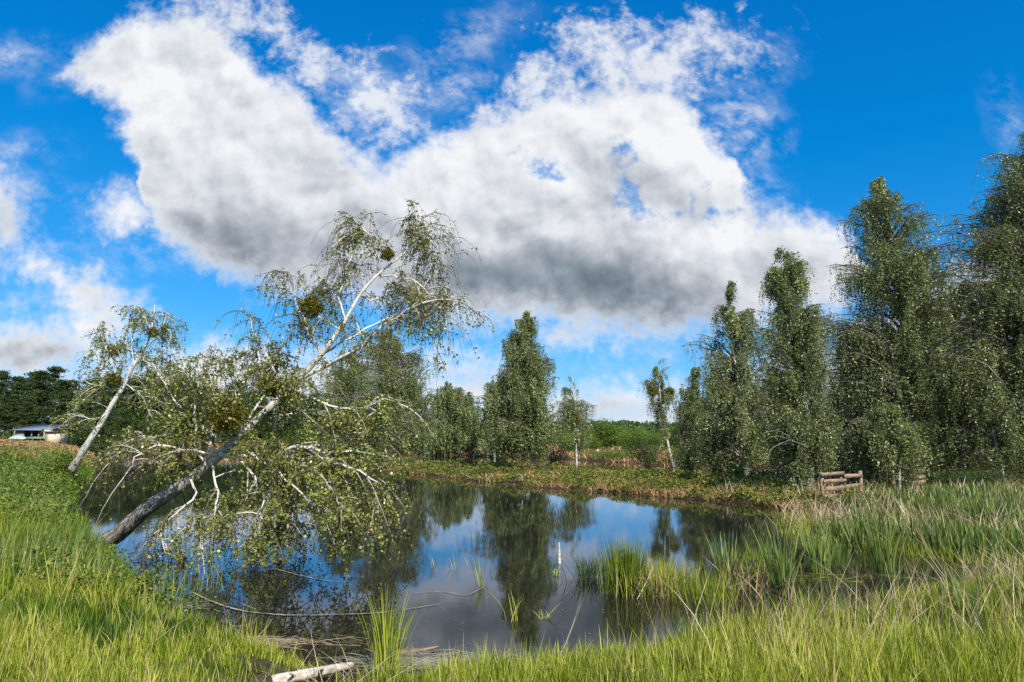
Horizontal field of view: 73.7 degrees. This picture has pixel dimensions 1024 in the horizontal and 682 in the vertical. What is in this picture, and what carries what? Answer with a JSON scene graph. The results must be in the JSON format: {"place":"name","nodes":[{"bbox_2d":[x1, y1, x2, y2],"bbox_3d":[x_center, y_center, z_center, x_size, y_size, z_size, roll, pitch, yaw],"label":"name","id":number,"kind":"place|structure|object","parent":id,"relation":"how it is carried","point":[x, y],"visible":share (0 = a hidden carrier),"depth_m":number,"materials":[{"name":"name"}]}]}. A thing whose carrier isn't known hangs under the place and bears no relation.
{"place":"outdoors","nodes":[
{"label":"outdoors","id":0,"kind":"place"},
{"bbox_2d":[287,428,315,444],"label":"shrub","id":1,"kind":"object","parent":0,"point":[301,435],"visible":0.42,"depth_m":125.05,"materials":[{"name":"green plant"}]},
{"bbox_2d":[0,426,1023,681],"bbox_3d":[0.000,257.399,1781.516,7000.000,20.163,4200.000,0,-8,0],"label":"ground","id":2,"kind":"structure","parent":0,"point":[262,660],"depth_m":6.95,"materials":[{"name":"plant"}]},
{"bbox_2d":[0,390,17,439],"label":"pine tree","id":3,"kind":"object","parent":2,"relation":"on","point":[6,407],"visible":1,"depth_m":117.29,"materials":[{"name":"green plant"}]},
{"bbox_2d":[0,370,17,433],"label":"pine tree","id":4,"kind":"object","parent":2,"relation":"on","point":[4,375],"visible":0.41,"depth_m":131.79,"materials":[{"name":"green plant"}]},
{"bbox_2d":[0,376,32,436],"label":"pine tree","id":5,"kind":"object","parent":2,"relation":"on","point":[16,387],"visible":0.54,"depth_m":123.45,"materials":[{"name":"green plant"}]},
{"bbox_2d":[8,405,26,431],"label":"pine tree","id":6,"kind":"object","parent":2,"relation":"on","point":[14,422],"visible":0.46,"depth_m":117.93,"materials":[{"name":"green plant"}]},
{"bbox_2d":[14,396,43,428],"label":"pine tree","id":7,"kind":"object","parent":2,"relation":"on","point":[26,411],"visible":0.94,"depth_m":117.13,"materials":[{"name":"green plant"}]},
{"bbox_2d":[13,371,52,432],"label":"pine tree","id":8,"kind":"object","parent":2,"relation":"on","point":[30,373],"visible":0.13,"depth_m":135.30,"materials":[{"name":"green plant"}]},
{"bbox_2d":[23,369,55,424],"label":"pine tree","id":9,"kind":"object","parent":2,"relation":"on","point":[41,391],"visible":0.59,"depth_m":127.56,"materials":[{"name":"green plant"}]},
{"bbox_2d":[11,424,70,440],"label":"shed","id":10,"kind":"structure","parent":2,"relation":"on","point":[31,432],"depth_m":105.04,"materials":[{"name":"metal"}]},
{"bbox_2d":[38,408,51,423],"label":"pine tree","id":11,"kind":"object","parent":2,"relation":"on","point":[44,418],"visible":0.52,"depth_m":117.27,"materials":[{"name":"green plant"}]},
{"bbox_2d":[0,438,96,467],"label":"dike grass","id":12,"kind":"structure","parent":2,"relation":"on","point":[48,443],"depth_m":75.72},
{"bbox_2d":[37,365,68,419],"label":"pine tree","id":13,"kind":"object","parent":2,"relation":"on","point":[56,371],"visible":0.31,"depth_m":139.80,"materials":[{"name":"green plant"}]},
{"bbox_2d":[44,431,68,444],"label":"shed","id":14,"kind":"structure","parent":2,"relation":"on","point":[50,436],"depth_m":101.13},
{"bbox_2d":[31,492,90,514],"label":"shrub","id":15,"kind":"object","parent":2,"relation":"on","point":[72,502],"visible":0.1,"depth_m":17.02,"materials":[{"name":"green plant"}]},
{"bbox_2d":[50,391,73,428],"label":"pine tree","id":16,"kind":"object","parent":2,"relation":"on","point":[63,408],"visible":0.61,"depth_m":121.26,"materials":[{"name":"green plant"}]},
{"bbox_2d":[47,379,77,431],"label":"pine tree","id":17,"kind":"object","parent":2,"relation":"on","point":[64,385],"visible":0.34,"depth_m":129.48,"materials":[{"name":"green plant"}]},
{"bbox_2d":[32,440,94,478],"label":"shrub","id":18,"kind":"object","parent":2,"relation":"on","point":[62,463],"visible":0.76,"depth_m":33.18,"materials":[{"name":"green plant"}]},
{"bbox_2d":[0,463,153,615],"bbox_3d":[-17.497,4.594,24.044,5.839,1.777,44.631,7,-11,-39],"label":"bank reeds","id":19,"kind":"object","parent":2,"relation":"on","point":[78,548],"visible":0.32,"depth_m":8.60,"materials":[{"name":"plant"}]},
{"bbox_2d":[69,415,95,448],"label":"broadleaf tree","id":20,"kind":"object","parent":2,"relation":"on","point":[78,441],"visible":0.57,"depth_m":110.45,"materials":[{"name":"green plant"}]},
{"bbox_2d":[69,378,103,435],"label":"pine tree","id":21,"kind":"object","parent":2,"relation":"on","point":[88,405],"visible":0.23,"depth_m":127.31,"materials":[{"name":"green plant"}]},
{"bbox_2d":[0,439,203,619],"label":"bank herbs","id":22,"kind":"object","parent":2,"relation":"on","point":[60,483],"visible":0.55,"depth_m":10.66,"materials":[{"name":"green plant"}]},
{"bbox_2d":[89,407,119,453],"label":"broadleaf tree","id":23,"kind":"object","parent":2,"relation":"on","point":[103,433],"visible":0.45,"depth_m":118.59,"materials":[{"name":"green plant"}]},
{"bbox_2d":[91,389,119,450],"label":"pine tree","id":24,"kind":"object","parent":2,"relation":"on","point":[107,402],"visible":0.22,"depth_m":134.36,"materials":[{"name":"green plant"}]},
{"bbox_2d":[39,304,188,471],"bbox_3d":[-17.878,2.028,31.121,6.673,7.722,3.998,0,-8,0],"label":"leaning birch","id":25,"kind":"object","parent":2,"relation":"on","point":[162,334],"visible":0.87,"depth_m":30.90,"materials":[{"name":"green plant"}]},
{"bbox_2d":[104,371,123,386],"bbox_3d":[-17.937,1.669,30.690,0.827,0.793,0.832,0,-8,0],"label":"mistletoe","id":26,"kind":"object","parent":25,"relation":"attached to","point":[115,380],"visible":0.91,"depth_m":30.58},
{"bbox_2d":[103,377,135,429],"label":"broadleaf tree","id":27,"kind":"object","parent":2,"relation":"on","point":[119,402],"visible":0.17,"depth_m":167.17,"materials":[{"name":"green plant"}]},
{"bbox_2d":[114,406,132,438],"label":"broadleaf tree","id":28,"kind":"object","parent":2,"relation":"on","point":[124,420],"visible":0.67,"depth_m":158.61,"materials":[{"name":"green plant"}]},
{"bbox_2d":[121,372,149,432],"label":"broadleaf tree","id":29,"kind":"object","parent":2,"relation":"on","point":[131,392],"visible":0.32,"depth_m":170.07,"materials":[{"name":"green plant"}]},
{"bbox_2d":[139,411,159,439],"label":"broadleaf tree","id":30,"kind":"object","parent":2,"relation":"on","point":[144,419],"visible":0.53,"depth_m":160.26,"materials":[{"name":"green plant"}]},
{"bbox_2d":[134,383,178,438],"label":"broadleaf tree","id":31,"kind":"object","parent":2,"relation":"on","point":[160,410],"visible":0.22,"depth_m":167.54,"materials":[{"name":"green plant"}]},
{"bbox_2d":[0,447,384,648],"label":"bank grass","id":32,"kind":"structure","parent":2,"relation":"on","point":[104,620],"depth_m":7.25,"materials":[{"name":"plant"}]},
{"bbox_2d":[234,389,270,436],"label":"broadleaf tree","id":33,"kind":"object","parent":2,"relation":"on","point":[249,400],"visible":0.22,"depth_m":168.58,"materials":[{"name":"green plant"}]},
{"bbox_2d":[67,199,494,576],"bbox_3d":[-4.269,1.186,11.852,7.961,7.469,4.183,0,-8,0],"label":"leaning birch","id":34,"kind":"object","parent":2,"relation":"on","point":[283,476],"visible":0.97,"depth_m":11.87,"materials":[{"name":"green plant"}]},
{"bbox_2d":[204,400,245,433],"bbox_3d":[-4.926,1.289,11.731,0.712,0.667,0.710,0,-8,0],"label":"mistletoe","id":35,"kind":"object","parent":34,"relation":"attached to","point":[218,419],"visible":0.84,"depth_m":11.62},
{"bbox_2d":[256,372,285,398],"bbox_3d":[-4.036,0.748,11.511,0.477,0.538,0.511,0,-8,0],"label":"mistletoe","id":36,"kind":"object","parent":34,"relation":"attached to","point":[270,389],"visible":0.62,"depth_m":11.42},
{"bbox_2d":[292,292,327,321],"bbox_3d":[-3.436,-0.585,11.632,0.578,0.537,0.579,0,-8,0],"label":"mistletoe","id":37,"kind":"object","parent":34,"relation":"attached to","point":[309,307],"visible":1,"depth_m":11.53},
{"bbox_2d":[380,247,394,261],"bbox_3d":[-2.241,-1.560,12.259,0.288,0.305,0.318,0,-8,0],"label":"mistletoe","id":38,"kind":"object","parent":34,"relation":"attached to","point":[387,255],"visible":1,"depth_m":12.21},
{"bbox_2d":[286,405,308,437],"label":"broadleaf tree","id":39,"kind":"object","parent":2,"relation":"on","point":[297,421],"visible":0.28,"depth_m":157.99,"materials":[{"name":"green plant"}]},
{"bbox_2d":[271,662,354,681],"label":"fallen log","id":40,"kind":"object","parent":2,"relation":"on","point":[344,666],"visible":0.85,"depth_m":5.54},
{"bbox_2d":[302,390,327,436],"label":"broadleaf tree","id":41,"kind":"object","parent":2,"relation":"on","point":[310,405],"visible":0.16,"depth_m":168.45,"materials":[{"name":"green plant"}]},
{"bbox_2d":[300,350,393,459],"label":"birch tree","id":42,"kind":"object","parent":2,"relation":"on","point":[342,380],"visible":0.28,"depth_m":74.99,"materials":[{"name":"green plant"}]},
{"bbox_2d":[0,419,764,443],"bbox_3d":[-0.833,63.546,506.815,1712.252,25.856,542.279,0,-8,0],"label":"hill wood","id":43,"kind":"object","parent":2,"relation":"on","point":[628,423],"visible":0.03,"depth_m":614.35,"materials":[{"name":"green plant"}]},
{"bbox_2d":[341,328,451,461],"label":"birch tree","id":44,"kind":"object","parent":2,"relation":"on","point":[393,379],"visible":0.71,"depth_m":60.69,"materials":[{"name":"green plant"}]},
{"bbox_2d":[424,381,474,454],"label":"birch tree","id":45,"kind":"object","parent":2,"relation":"on","point":[450,397],"visible":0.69,"depth_m":109.85,"materials":[{"name":"green plant"}]},
{"bbox_2d":[450,392,483,454],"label":"birch tree","id":46,"kind":"object","parent":2,"relation":"on","point":[465,432],"visible":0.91,"depth_m":106.61,"materials":[{"name":"green plant"}]},
{"bbox_2d":[473,378,508,456],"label":"birch tree","id":47,"kind":"object","parent":2,"relation":"on","point":[481,425],"visible":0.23,"depth_m":98.78,"materials":[{"name":"green plant"}]},
{"bbox_2d":[457,309,579,469],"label":"birch tree","id":48,"kind":"object","parent":2,"relation":"on","point":[523,423],"visible":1,"depth_m":42.16,"materials":[{"name":"green plant"}]},
{"bbox_2d":[24,563,1023,681],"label":"fallen straw","id":49,"kind":"object","parent":2,"relation":"on","point":[408,646],"visible":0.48,"depth_m":5.25,"materials":[{"name":"plant"}]},
{"bbox_2d":[542,439,574,462],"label":"shrub","id":50,"kind":"object","parent":2,"relation":"on","point":[558,458],"visible":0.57,"depth_m":68.62,"materials":[{"name":"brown plant"}]},
{"bbox_2d":[554,432,586,451],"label":"shrub","id":51,"kind":"object","parent":2,"relation":"on","point":[565,444],"visible":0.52,"depth_m":90.55,"materials":[{"name":"green plant"}]},
{"bbox_2d":[552,375,596,463],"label":"birch tree","id":52,"kind":"object","parent":2,"relation":"on","point":[572,408],"visible":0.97,"depth_m":65.32,"materials":[{"name":"green plant"}]},
{"bbox_2d":[582,437,603,449],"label":"shrub","id":53,"kind":"object","parent":2,"relation":"on","point":[594,443],"visible":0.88,"depth_m":94.57,"materials":[{"name":"green plant"}]},
{"bbox_2d":[320,458,875,513],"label":"island herbs","id":54,"kind":"object","parent":2,"relation":"on","point":[669,479],"visible":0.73,"depth_m":29.11,"materials":[{"name":"plant"}]},
{"bbox_2d":[582,415,626,447],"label":"shrub","id":55,"kind":"object","parent":2,"relation":"on","point":[599,435],"visible":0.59,"depth_m":103.37,"materials":[{"name":"green plant"}]},
{"bbox_2d":[572,447,642,459],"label":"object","id":56,"kind":"object","parent":2,"relation":"on","point":[608,453],"visible":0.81,"depth_m":72.86,"materials":[{"name":"green plant"}]},
{"bbox_2d":[595,420,631,447],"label":"shrub","id":57,"kind":"object","parent":2,"relation":"on","point":[613,439],"visible":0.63,"depth_m":103.05,"materials":[{"name":"green plant"}]},
{"bbox_2d":[342,462,905,513],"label":"island dry grass","id":58,"kind":"structure","parent":2,"relation":"on","point":[664,491],"depth_m":27.80,"materials":[{"name":"plant"}]},
{"bbox_2d":[609,425,658,450],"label":"shrub","id":59,"kind":"object","parent":2,"relation":"on","point":[629,437],"visible":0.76,"depth_m":87.49,"materials":[{"name":"green plant"}]},
{"bbox_2d":[608,435,665,465],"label":"shrub","id":60,"kind":"object","parent":2,"relation":"on","point":[646,460],"visible":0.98,"depth_m":59.04,"materials":[{"name":"green plant"}]},
{"bbox_2d":[645,430,665,445],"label":"shrub","id":61,"kind":"object","parent":2,"relation":"on","point":[660,439],"visible":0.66,"depth_m":98.59,"materials":[{"name":"green plant"}]},
{"bbox_2d":[636,358,676,468],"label":"birch tree","id":62,"kind":"object","parent":2,"relation":"on","point":[662,398],"visible":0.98,"depth_m":53.67,"materials":[{"name":"green plant"}]},
{"bbox_2d":[661,441,700,470],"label":"shrub","id":63,"kind":"object","parent":2,"relation":"on","point":[671,450],"visible":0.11,"depth_m":50.14,"materials":[{"name":"green plant"}]},
{"bbox_2d":[667,366,724,473],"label":"birch tree","id":64,"kind":"object","parent":2,"relation":"on","point":[686,412],"visible":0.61,"depth_m":45.25,"materials":[{"name":"green plant"}]},
{"bbox_2d":[674,280,781,478],"bbox_3d":[10.963,2.105,33.792,5.591,10.607,5.494,0,-8,0],"label":"birch tree","id":65,"kind":"object","parent":2,"relation":"on","point":[718,386],"visible":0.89,"depth_m":33.71,"materials":[{"name":"green plant"}]},
{"bbox_2d":[714,459,753,474],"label":"shrub","id":66,"kind":"object","parent":2,"relation":"on","point":[738,471],"visible":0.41,"depth_m":43.10,"materials":[{"name":"green plant"}]},
{"bbox_2d":[561,535,1023,654],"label":"dry stalks","id":67,"kind":"object","parent":2,"relation":"on","point":[908,597],"visible":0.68,"depth_m":6.10,"materials":[{"name":"plant"}]},
{"bbox_2d":[731,245,862,491],"bbox_3d":[10.106,1.001,24.584,4.509,9.255,3.517,0,-8,0],"label":"birch tree","id":68,"kind":"object","parent":2,"relation":"on","point":[802,378],"visible":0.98,"depth_m":24.18,"materials":[{"name":"green plant"}]},
{"bbox_2d":[812,338,869,476],"bbox_3d":[19.583,3.760,39.593,4.855,8.738,4.071,-3,-9,17],"label":"birch tree","id":69,"kind":"object","parent":2,"relation":"on","point":[840,411],"visible":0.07,"depth_m":39.32,"materials":[{"name":"green plant"}]},
{"bbox_2d":[716,477,1023,584],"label":"dead reeds","id":70,"kind":"object","parent":2,"relation":"on","point":[842,508],"visible":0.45,"depth_m":15.86,"materials":[{"name":"plant"}]},
{"bbox_2d":[819,469,926,496],"bbox_3d":[12.233,4.916,22.895,6.528,1.183,0.228,6,-10,-35],"label":"plank fence","id":71,"kind":"object","parent":2,"relation":"on","point":[840,481],"visible":0.45,"depth_m":21.68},
{"bbox_2d":[830,403,941,491],"bbox_3d":[12.994,3.878,24.190,3.582,3.472,2.550,-6,-11,36],"label":"birch tree","id":72,"kind":"object","parent":2,"relation":"on","point":[888,440],"visible":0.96,"depth_m":23.67,"materials":[{"name":"green plant"}]},
{"bbox_2d":[797,478,1023,561],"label":"reed bed","id":73,"kind":"object","parent":2,"relation":"on","point":[979,499],"visible":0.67,"depth_m":14.28,"materials":[{"name":"plant"}]},
{"bbox_2d":[809,176,1012,485],"bbox_3d":[19.222,-0.605,33.848,9.070,16.656,8.322,-4,-9,23],"label":"birch tree","id":74,"kind":"object","parent":2,"relation":"on","point":[900,363],"visible":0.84,"depth_m":33.42,"materials":[{"name":"green plant"}]},
{"bbox_2d":[885,132,1023,483],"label":"birch tree","id":75,"kind":"object","parent":2,"relation":"on","point":[1003,251],"visible":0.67,"depth_m":33.41,"materials":[{"name":"green plant"}]},
{"bbox_2d":[924,280,1015,473],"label":"birch tree","id":76,"kind":"object","parent":2,"relation":"on","point":[958,465],"visible":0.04,"depth_m":41.44,"materials":[{"name":"green plant"}]},
{"bbox_2d":[923,466,1022,487],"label":"shrub","id":77,"kind":"object","parent":2,"relation":"on","point":[962,476],"visible":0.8,"depth_m":27.98,"materials":[{"name":"green plant"}]},
{"bbox_2d":[942,377,1023,483],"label":"birch tree","id":78,"kind":"object","parent":2,"relation":"on","point":[1000,424],"visible":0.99,"depth_m":29.59,"materials":[{"name":"green plant"}]},
{"bbox_2d":[0,0,1023,430],"label":"sky","id":79,"kind":"structure","parent":0,"point":[609,167],"materials":[{"name":"blue"}]},
{"bbox_2d":[68,439,1019,473],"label":"bank grass","id":80,"kind":"structure","parent":0,"point":[660,457],"depth_m":81.34,"materials":[{"name":"plant"}]},
{"bbox_2d":[74,453,1023,681],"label":"water","id":81,"kind":"structure","parent":0,"point":[521,532],"depth_m":11.04,"materials":[{"name":"liquid"}]},
{"bbox_2d":[147,576,217,612],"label":"water plant","id":82,"kind":"object","parent":81,"relation":"on","point":[177,594],"visible":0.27,"depth_m":8.16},
{"bbox_2d":[153,566,215,601],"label":"water plant","id":83,"kind":"object","parent":81,"relation":"on","point":[171,586],"visible":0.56,"depth_m":8.95,"materials":[{"name":"green plant"}]},
{"bbox_2d":[182,562,235,593],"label":"water plant","id":84,"kind":"object","parent":81,"relation":"on","point":[221,586],"visible":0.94,"depth_m":9.27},
{"bbox_2d":[218,603,277,642],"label":"water plant","id":85,"kind":"object","parent":81,"relation":"on","point":[251,631],"visible":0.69,"depth_m":6.99,"materials":[{"name":"green plant"}]},
{"bbox_2d":[191,591,435,614],"bbox_3d":[-2.670,3.267,8.447,3.584,0.001,0.980,-2,-9,10],"label":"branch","id":86,"kind":"object","parent":81,"relation":"on","point":[283,614],"visible":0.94,"depth_m":8.18,"materials":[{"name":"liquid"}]},
{"bbox_2d":[239,632,404,649],"bbox_3d":[-2.110,3.032,6.876,2.045,0.012,0.555,-1,-8,5],"label":"floating straw","id":87,"kind":"object","parent":81,"relation":"on","point":[289,640],"visible":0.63,"depth_m":6.91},
{"bbox_2d":[343,578,426,669],"bbox_3d":[-1.155,2.539,6.154,0.764,0.825,0.526,2,-9,-13],"label":"reed tuft","id":88,"kind":"object","parent":81,"relation":"in","point":[379,647],"visible":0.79,"depth_m":6.13,"materials":[{"name":"green plant"}]},
{"bbox_2d":[397,646,438,654],"bbox_3d":[-0.910,2.970,6.565,0.431,0.043,0.043,4,-9,-25],"label":"driftwood","id":89,"kind":"object","parent":81,"relation":"on","point":[419,650],"visible":0.76,"depth_m":6.55,"materials":[{"name":"brown wood"}]},
{"bbox_2d":[319,647,535,673],"bbox_3d":[-0.797,2.947,6.305,2.050,0.012,0.815,0,-8,0],"label":"floating straw","id":90,"kind":"object","parent":81,"relation":"on","point":[421,656],"visible":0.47,"depth_m":6.32,"materials":[{"name":"plant"}]},
{"bbox_2d":[479,585,524,621],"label":"water plant","id":91,"kind":"object","parent":81,"relation":"on","point":[515,613],"visible":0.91,"depth_m":7.74,"materials":[{"name":"green plant"}]},
{"bbox_2d":[558,550,608,581],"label":"sedge tussock","id":92,"kind":"object","parent":81,"relation":"on","point":[586,573],"visible":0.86,"depth_m":10.11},
{"bbox_2d":[589,534,659,597],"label":"sedge tussock","id":93,"kind":"object","parent":81,"relation":"on","point":[617,568],"visible":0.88,"depth_m":9.14,"materials":[{"name":"green plant"}]},
{"bbox_2d":[610,552,708,601],"bbox_3d":[1.925,3.114,9.025,1.285,0.532,1.203,2,-9,-12],"label":"dead reed clump","id":94,"kind":"object","parent":81,"relation":"on","point":[652,586],"visible":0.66,"depth_m":8.92,"materials":[{"name":"plant"}]},
{"bbox_2d":[617,552,726,598],"bbox_3d":[2.090,3.150,9.315,1.510,0.545,1.300,0,-8,0],"label":"sedge tussock","id":95,"kind":"object","parent":81,"relation":"on","point":[670,574],"visible":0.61,"depth_m":9.10,"materials":[{"name":"green plant"}]},
{"bbox_2d":[664,607,717,644],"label":"cattail clump","id":96,"kind":"object","parent":81,"relation":"on","point":[687,628],"visible":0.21,"depth_m":6.17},
{"bbox_2d":[656,558,749,609],"bbox_3d":[2.439,3.111,8.755,1.267,0.458,1.140,7,-11,-38],"label":"sedge tussock","id":97,"kind":"object","parent":81,"relation":"on","point":[695,590],"visible":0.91,"depth_m":8.69,"materials":[{"name":"green plant"}]},
{"bbox_2d":[703,528,756,585],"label":"cattail clump","id":98,"kind":"object","parent":81,"relation":"on","point":[723,564],"visible":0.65,"depth_m":9.71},
{"bbox_2d":[697,543,805,603],"bbox_3d":[3.337,3.154,9.505,1.743,0.595,1.982,-7,-11,41],"label":"dead reed clump","id":99,"kind":"object","parent":81,"relation":"on","point":[764,576],"visible":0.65,"depth_m":9.32,"materials":[{"name":"plant"}]},
{"bbox_2d":[739,530,775,566],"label":"cattail clump","id":100,"kind":"object","parent":81,"relation":"on","point":[762,558],"visible":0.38,"depth_m":10.91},
{"bbox_2d":[714,541,812,584],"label":"sedge tussock","id":101,"kind":"object","parent":81,"relation":"on","point":[761,567],"visible":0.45,"depth_m":10.21,"materials":[{"name":"green plant"}]},
{"bbox_2d":[748,519,809,595],"bbox_3d":[3.678,2.911,9.288,0.717,1.010,1.019,-1,-9,7],"label":"cattail clump","id":102,"kind":"object","parent":81,"relation":"on","point":[781,576],"visible":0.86,"depth_m":9.18,"materials":[{"name":"plant"}]},
{"bbox_2d":[788,517,843,573],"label":"cattail clump","id":103,"kind":"object","parent":81,"relation":"on","point":[821,554],"visible":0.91,"depth_m":10.62,"materials":[{"name":"plant"}]},
{"bbox_2d":[815,524,859,567],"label":"cattail clump","id":104,"kind":"object","parent":81,"relation":"on","point":[839,552],"visible":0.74,"depth_m":11.14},
{"bbox_2d":[853,507,914,572],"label":"cattail clump","id":105,"kind":"object","parent":81,"relation":"on","point":[889,560],"visible":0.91,"depth_m":10.77,"materials":[{"name":"plant"}]},
{"bbox_2d":[767,506,1020,603],"bbox_3d":[10.982,4.247,13.994,17.887,1.112,11.510,0,-8,0],"label":"marsh sedge","id":106,"kind":"object","parent":81,"relation":"in","point":[916,549],"visible":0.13,"depth_m":12.01,"materials":[{"name":"green plant"}]},
{"bbox_2d":[926,562,998,617],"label":"cattail clump","id":107,"kind":"object","parent":81,"relation":"on","point":[959,593],"visible":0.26,"depth_m":6.86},
{"bbox_2d":[950,553,1023,603],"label":"cattail clump","id":108,"kind":"object","parent":81,"relation":"on","point":[1013,578],"visible":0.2,"depth_m":7.09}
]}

